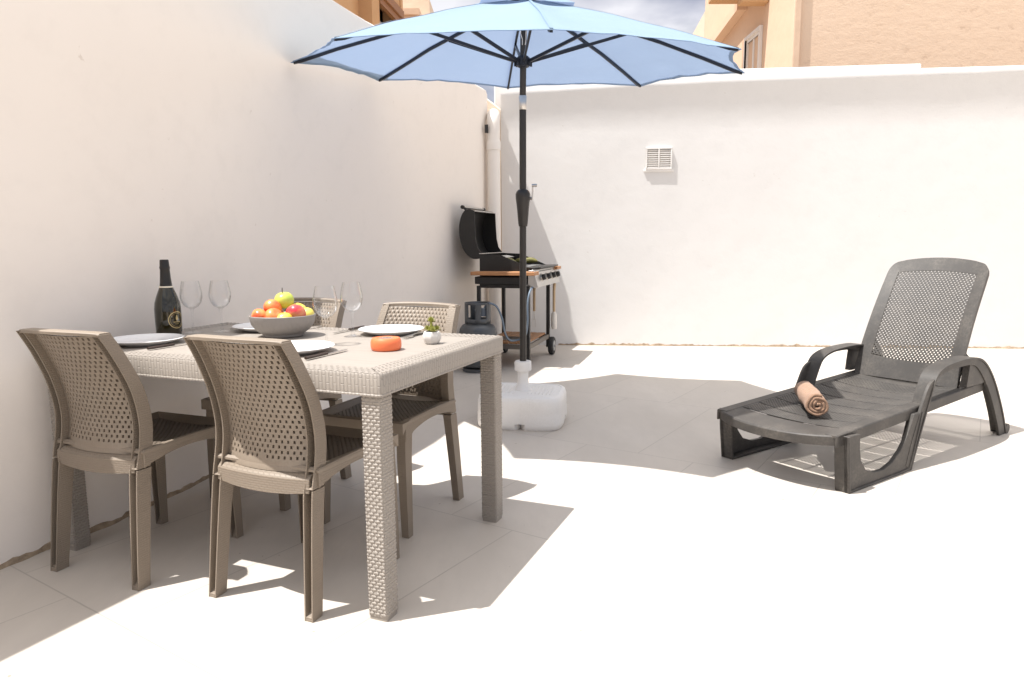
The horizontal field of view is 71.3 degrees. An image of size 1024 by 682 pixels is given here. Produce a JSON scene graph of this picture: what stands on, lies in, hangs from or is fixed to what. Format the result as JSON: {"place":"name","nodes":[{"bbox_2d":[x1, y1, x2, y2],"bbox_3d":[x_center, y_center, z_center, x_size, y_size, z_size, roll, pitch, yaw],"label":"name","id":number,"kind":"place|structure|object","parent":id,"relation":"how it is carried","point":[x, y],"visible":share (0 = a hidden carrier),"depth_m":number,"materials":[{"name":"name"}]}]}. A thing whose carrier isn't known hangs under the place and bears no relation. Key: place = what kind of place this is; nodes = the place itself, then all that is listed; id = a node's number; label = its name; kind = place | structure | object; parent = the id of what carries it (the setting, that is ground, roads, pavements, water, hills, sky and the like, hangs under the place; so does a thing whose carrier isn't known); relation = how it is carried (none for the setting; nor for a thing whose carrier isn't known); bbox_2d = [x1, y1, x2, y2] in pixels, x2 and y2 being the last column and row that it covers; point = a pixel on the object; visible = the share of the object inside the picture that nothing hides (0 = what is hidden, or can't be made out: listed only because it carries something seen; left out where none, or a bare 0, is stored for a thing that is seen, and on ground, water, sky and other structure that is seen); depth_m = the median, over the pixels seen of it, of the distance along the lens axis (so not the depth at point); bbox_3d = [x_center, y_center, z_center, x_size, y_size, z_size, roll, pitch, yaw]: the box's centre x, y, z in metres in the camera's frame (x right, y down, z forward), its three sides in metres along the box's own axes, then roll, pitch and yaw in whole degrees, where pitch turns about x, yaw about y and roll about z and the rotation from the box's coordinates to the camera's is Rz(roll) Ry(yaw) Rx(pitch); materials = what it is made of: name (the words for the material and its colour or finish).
{"place":"outdoors","nodes":[
{"label":"outdoors","id":0,"kind":"place"},
{"bbox_2d":[333,0,403,25],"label":"apartment building","id":1,"kind":"structure","parent":0,"point":[375,12],"depth_m":11.72,"materials":[{"name":"orange"}]},
{"bbox_2d":[403,0,433,18],"bbox_3d":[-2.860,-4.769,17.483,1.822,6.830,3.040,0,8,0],"label":"tower block","id":2,"kind":"structure","parent":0,"point":[412,8],"depth_m":17.04,"materials":[{"name":"beige paint"}]},
{"bbox_2d":[502,336,519,340],"bbox_3d":[-0.021,-0.022,6.496,0.327,0.011,0.240,2,8,16],"label":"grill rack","id":3,"kind":"object","parent":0,"point":[510,337],"visible":0.22,"depth_m":6.52,"materials":[{"name":"metal"}]},
{"bbox_2d":[0,345,1023,681],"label":"patio floor","id":4,"kind":"structure","parent":0,"point":[642,529],"depth_m":2.47,"materials":[{"name":"tile"}]},
{"bbox_2d":[16,328,242,590],"bbox_3d":[-1.321,0.351,2.512,0.412,0.848,0.561,3,9,21],"label":"patio chair","id":5,"kind":"object","parent":4,"relation":"on","point":[107,421],"visible":0.97,"depth_m":2.34,"materials":[{"name":"beige plastic"}]},
{"bbox_2d":[0,0,488,569],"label":"courtyard wall","id":6,"kind":"structure","parent":4,"relation":"on","point":[218,150],"depth_m":3.25,"materials":[{"name":"white paint"}]},
{"bbox_2d":[485,109,501,334],"bbox_3d":[-0.186,-1.137,7.356,0.157,2.430,0.295,0,8,0],"label":"drain pipe","id":7,"kind":"object","parent":6,"relation":"attached to","point":[493,142],"visible":0.71,"depth_m":7.17,"materials":[{"name":"white plastic"}]},
{"bbox_2d":[48,322,503,621],"bbox_3d":[-0.846,0.372,2.713,1.406,0.745,0.887,3,9,22],"label":"dining table","id":8,"kind":"object","parent":4,"relation":"on","point":[375,380],"visible":0.59,"depth_m":2.29,"materials":[{"name":"plastic"}]},
{"bbox_2d":[113,333,183,346],"bbox_3d":[-1.351,-0.001,2.633,0.264,0.022,0.264,0,8,0],"label":"plate","id":9,"kind":"object","parent":8,"relation":"on","point":[145,340],"visible":0.84,"depth_m":2.67,"materials":[{"name":"white ceramic"}]},
{"bbox_2d":[147,343,185,349],"bbox_3d":[-1.210,0.012,2.566,0.017,0.010,0.222,3,9,25],"label":"table knife","id":10,"kind":"object","parent":8,"relation":"on","point":[160,346],"visible":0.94,"depth_m":2.51,"materials":[{"name":"silver metal"}]},
{"bbox_2d":[154,259,181,333],"bbox_3d":[-1.389,-0.176,2.874,0.101,0.302,0.100,0,8,0],"label":"wine bottle","id":11,"kind":"object","parent":8,"relation":"on","point":[167,312],"visible":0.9,"depth_m":2.85,"materials":[{"name":"black glass"}]},
{"bbox_2d":[179,281,202,333],"bbox_3d":[-1.317,-0.140,2.937,0.087,0.212,0.087,0,8,0],"label":"wine glass","id":12,"kind":"object","parent":8,"relation":"on","point":[189,332],"visible":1,"depth_m":2.94,"materials":[{"name":"clear glass"}]},
{"bbox_2d":[208,280,230,332],"bbox_3d":[-1.209,-0.144,2.963,0.087,0.212,0.087,-3,8,-17],"label":"wine glass","id":13,"kind":"object","parent":8,"relation":"on","point":[218,331],"visible":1,"depth_m":2.96,"materials":[{"name":"clear glass"}]},
{"bbox_2d":[232,323,256,331],"bbox_3d":[-1.044,-0.058,3.021,0.264,0.022,0.264,0,8,0],"label":"plate","id":14,"kind":"object","parent":8,"relation":"on","point":[247,327],"visible":0.3,"depth_m":3.00,"materials":[{"name":"white ceramic"}]},
{"bbox_2d":[249,311,315,337],"bbox_3d":[-0.904,-0.062,2.820,0.252,0.086,0.252,0,8,0],"label":"fruit bowl","id":15,"kind":"object","parent":8,"relation":"on","point":[289,327],"visible":0.86,"depth_m":2.73,"materials":[{"name":"grey ceramic"}]},
{"bbox_2d":[251,309,264,317],"bbox_3d":[-0.979,-0.093,2.773,0.057,0.068,0.070,-45,7,-22],"label":"peach","id":16,"kind":"object","parent":15,"relation":"in","point":[259,313],"visible":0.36,"depth_m":2.75,"materials":[{"name":"orange food"}]},
{"bbox_2d":[263,299,281,311],"bbox_3d":[-0.942,-0.131,2.812,0.073,0.058,0.072,-5,-37,39],"label":"peach","id":17,"kind":"object","parent":15,"relation":"in","point":[270,303],"visible":0.59,"depth_m":2.79,"materials":[{"name":"orange food"}]},
{"bbox_2d":[264,308,281,317],"bbox_3d":[-0.916,-0.091,2.748,0.073,0.075,0.060,-10,-31,-51],"label":"peach","id":18,"kind":"object","parent":15,"relation":"in","point":[272,312],"visible":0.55,"depth_m":2.72,"materials":[{"name":"orange food"}]},
{"bbox_2d":[274,288,293,308],"bbox_3d":[-0.907,-0.171,2.838,0.076,0.083,0.076,-16,22,-22],"label":"apple","id":19,"kind":"object","parent":15,"relation":"in","point":[284,299],"visible":0.88,"depth_m":2.82,"materials":[{"name":"yellow food"}]},
{"bbox_2d":[277,312,292,317],"bbox_3d":[-0.874,-0.079,2.742,0.069,0.062,0.060,-18,-6,-37],"label":"lemon","id":20,"kind":"object","parent":15,"relation":"in","point":[282,315],"visible":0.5,"depth_m":2.72,"materials":[{"name":"yellow food"}]},
{"bbox_2d":[286,304,305,316],"bbox_3d":[-0.841,-0.105,2.777,0.078,0.078,0.061,-7,35,-3],"label":"apple","id":21,"kind":"object","parent":15,"relation":"in","point":[294,310],"visible":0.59,"depth_m":2.75,"materials":[{"name":"red food"}]},
{"bbox_2d":[304,307,314,315],"bbox_3d":[-0.817,-0.104,2.844,0.060,0.060,0.069,29,10,-21],"label":"lemon","id":22,"kind":"object","parent":15,"relation":"in","point":[309,311],"visible":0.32,"depth_m":2.82,"materials":[{"name":"yellow food"}]},
{"bbox_2d":[292,340,334,354],"bbox_3d":[-0.734,0.026,2.413,0.264,0.022,0.264,0,8,0],"label":"plate","id":23,"kind":"object","parent":8,"relation":"on","point":[304,347],"visible":0.45,"depth_m":2.48,"materials":[{"name":"white ceramic"}]},
{"bbox_2d":[312,285,337,344],"bbox_3d":[-0.668,-0.091,2.560,0.087,0.212,0.087,-6,10,-34],"label":"wine glass","id":24,"kind":"object","parent":8,"relation":"on","point":[320,315],"visible":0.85,"depth_m":2.55,"materials":[{"name":"clear glass"}]},
{"bbox_2d":[304,349,346,359],"bbox_3d":[-0.602,0.040,2.339,0.017,0.010,0.222,3,9,23],"label":"table knife","id":25,"kind":"object","parent":8,"relation":"on","point":[316,355],"visible":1,"depth_m":2.30,"materials":[{"name":"metal"}]},
{"bbox_2d":[334,325,364,332],"bbox_3d":[-0.679,-0.048,2.963,0.017,0.010,0.222,3,9,22],"label":"table knife","id":26,"kind":"object","parent":8,"relation":"on","point":[358,327],"visible":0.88,"depth_m":2.98,"materials":[{"name":"metal"}]},
{"bbox_2d":[340,282,362,337],"bbox_3d":[-0.624,-0.123,2.783,0.087,0.212,0.087,6,10,38],"label":"wine glass","id":27,"kind":"object","parent":8,"relation":"on","point":[352,336],"visible":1,"depth_m":2.78,"materials":[{"name":"clear glass"}]},
{"bbox_2d":[370,336,401,351],"bbox_3d":[-0.432,0.009,2.449,0.105,0.043,0.105,0,8,0],"label":"candle pot","id":28,"kind":"object","parent":8,"relation":"on","point":[385,343],"visible":1,"depth_m":2.41,"materials":[{"name":"orange plastic"}]},
{"bbox_2d":[358,324,423,335],"bbox_3d":[-0.486,-0.041,2.879,0.264,0.022,0.264,0,8,0],"label":"plate","id":29,"kind":"object","parent":8,"relation":"on","point":[392,330],"visible":0.99,"depth_m":2.92,"materials":[{"name":"white ceramic"}]},
{"bbox_2d":[401,331,423,337],"bbox_3d":[-0.377,-0.028,2.803,0.025,0.008,0.200,2,8,19],"label":"table fork","id":30,"kind":"object","parent":8,"relation":"on","point":[408,336],"visible":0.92,"depth_m":2.75,"materials":[{"name":"metal"}]},
{"bbox_2d":[423,316,440,343],"bbox_3d":[-0.292,-0.040,2.586,0.066,0.098,0.064,3,9,20],"label":"succulent pot","id":31,"kind":"object","parent":8,"relation":"on","point":[432,335],"visible":1,"depth_m":2.57,"materials":[{"name":"ceramic"}]},
{"bbox_2d":[201,297,351,510],"bbox_3d":[-1.038,0.246,3.244,0.412,0.848,0.561,3,9,22],"label":"patio chair","id":32,"kind":"object","parent":4,"relation":"on","point":[323,308],"visible":0.09,"depth_m":3.30,"materials":[{"name":"beige plastic"}]},
{"bbox_2d":[183,334,399,622],"bbox_3d":[-0.695,0.375,2.318,0.412,0.848,0.561,3,9,23],"label":"patio chair","id":33,"kind":"object","parent":4,"relation":"on","point":[274,433],"visible":0.95,"depth_m":2.14,"materials":[{"name":"beige plastic"}]},
{"bbox_2d":[322,302,463,538],"bbox_3d":[-0.483,0.283,2.959,0.412,0.848,0.561,3,9,22],"label":"patio chair","id":34,"kind":"object","parent":4,"relation":"on","point":[414,407],"visible":0.38,"depth_m":2.99,"materials":[{"name":"beige plastic"}]},
{"bbox_2d":[459,301,496,372],"bbox_3d":[-0.292,-0.037,6.140,0.331,0.592,0.331,0,8,0],"label":"gas bottle","id":35,"kind":"object","parent":4,"relation":"on","point":[476,323],"visible":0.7,"depth_m":6.03,"materials":[{"name":"grey metal"}]},
{"bbox_2d":[487,99,501,313],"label":"recessed wall","id":36,"kind":"structure","parent":4,"relation":"on","point":[490,105],"depth_m":7.40,"materials":[{"name":"white paint"}]},
{"bbox_2d":[459,205,560,360],"bbox_3d":[-0.006,-0.533,6.652,0.781,1.427,1.014,2,8,16],"label":"gas barbecue","id":37,"kind":"object","parent":4,"relation":"on","point":[499,268],"visible":0.94,"depth_m":6.37,"materials":[{"name":"black metal"}]},
{"bbox_2d":[484,286,532,341],"bbox_3d":[-0.017,-0.236,6.147,0.447,0.506,0.176,0,8,0],"label":"gas hose","id":38,"kind":"object","parent":37,"relation":"attached to","point":[498,309],"visible":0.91,"depth_m":6.08,"materials":[{"name":"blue rubber"}]},
{"bbox_2d":[533,288,535,326],"bbox_3d":[0.221,-0.377,7.043,0.034,0.486,0.031,0,8,0],"label":"barbecue fork","id":39,"kind":"object","parent":37,"relation":"hanging from","point":[534,296],"visible":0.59,"depth_m":7.03,"materials":[{"name":"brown wood"}]},
{"bbox_2d":[551,283,556,328],"bbox_3d":[0.411,-0.365,6.989,0.060,0.497,0.060,0,8,0],"label":"barbecue brush","id":40,"kind":"object","parent":37,"relation":"hanging from","point":[553,319],"visible":0.81,"depth_m":6.99,"materials":[{"name":"brown wood"}]},
{"bbox_2d":[478,360,566,430],"bbox_3d":[0.069,0.309,4.416,0.524,0.382,0.470,1,8,10],"label":"umbrella base","id":41,"kind":"object","parent":4,"relation":"on","point":[526,405],"visible":0.78,"depth_m":4.21,"materials":[{"name":"white plastic"}]},
{"bbox_2d":[290,0,744,360],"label":"parasol","id":42,"kind":"object","parent":41,"relation":"on","point":[522,45],"visible":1,"depth_m":4.29,"materials":[{"name":"fabric"}]},
{"bbox_2d":[494,64,1023,212],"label":"parapet wall","id":43,"kind":"structure","parent":4,"relation":"on","point":[787,72],"depth_m":7.28,"materials":[{"name":"paint"}]},
{"bbox_2d":[501,69,1023,348],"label":"back courtyard wall","id":44,"kind":"structure","parent":4,"relation":"on","point":[795,212],"depth_m":7.25,"materials":[{"name":"paint"}]},
{"bbox_2d":[644,147,673,171],"bbox_3d":[1.496,-1.848,7.275,0.300,0.238,0.028,0,8,6],"label":"vent","id":45,"kind":"object","parent":44,"relation":"attached to","point":[658,159],"depth_m":7.28,"materials":[{"name":"white plastic"}]},
{"bbox_2d":[717,257,1009,493],"bbox_3d":[1.907,0.076,3.789,1.850,1.004,0.690,-6,10,-35],"label":"sun lounger","id":46,"kind":"object","parent":4,"relation":"on","point":[877,389],"visible":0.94,"depth_m":3.84,"materials":[{"name":"plastic"}]},
{"bbox_2d":[794,381,828,415],"bbox_3d":[1.474,0.277,3.530,0.103,0.107,0.367,1,8,12],"label":"rolled towel","id":47,"kind":"object","parent":46,"relation":"on","point":[813,401],"visible":1,"depth_m":3.37,"materials":[{"name":"beige fabric"}]},
{"bbox_2d":[526,257,537,262],"bbox_3d":[0.167,-0.766,6.762,0.157,0.055,0.063,-1,8,-3],"label":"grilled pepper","id":48,"kind":"object","parent":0,"point":[530,260],"visible":0.71,"depth_m":6.74,"materials":[{"name":"food"}]},
{"bbox_2d":[430,0,704,102],"label":"sky","id":49,"kind":"structure","parent":0,"point":[681,15],"materials":[{"name":"white"}]},
{"bbox_2d":[693,12,704,37],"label":"annex building","id":50,"kind":"structure","parent":0,"point":[699,30],"depth_m":13.98,"materials":[{"name":"beige paint"}]},
{"bbox_2d":[704,0,1023,68],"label":"render building","id":51,"kind":"structure","parent":0,"point":[820,33],"depth_m":9.40,"materials":[{"name":"paint"}]},
{"bbox_2d":[745,32,757,68],"bbox_3d":[3.729,-4.138,11.019,0.060,1.100,0.630,0,8,0],"label":"window","id":52,"kind":"structure","parent":51,"relation":"in","point":[755,35],"depth_m":11.01,"materials":[{"name":"white plastic"}]}
]}

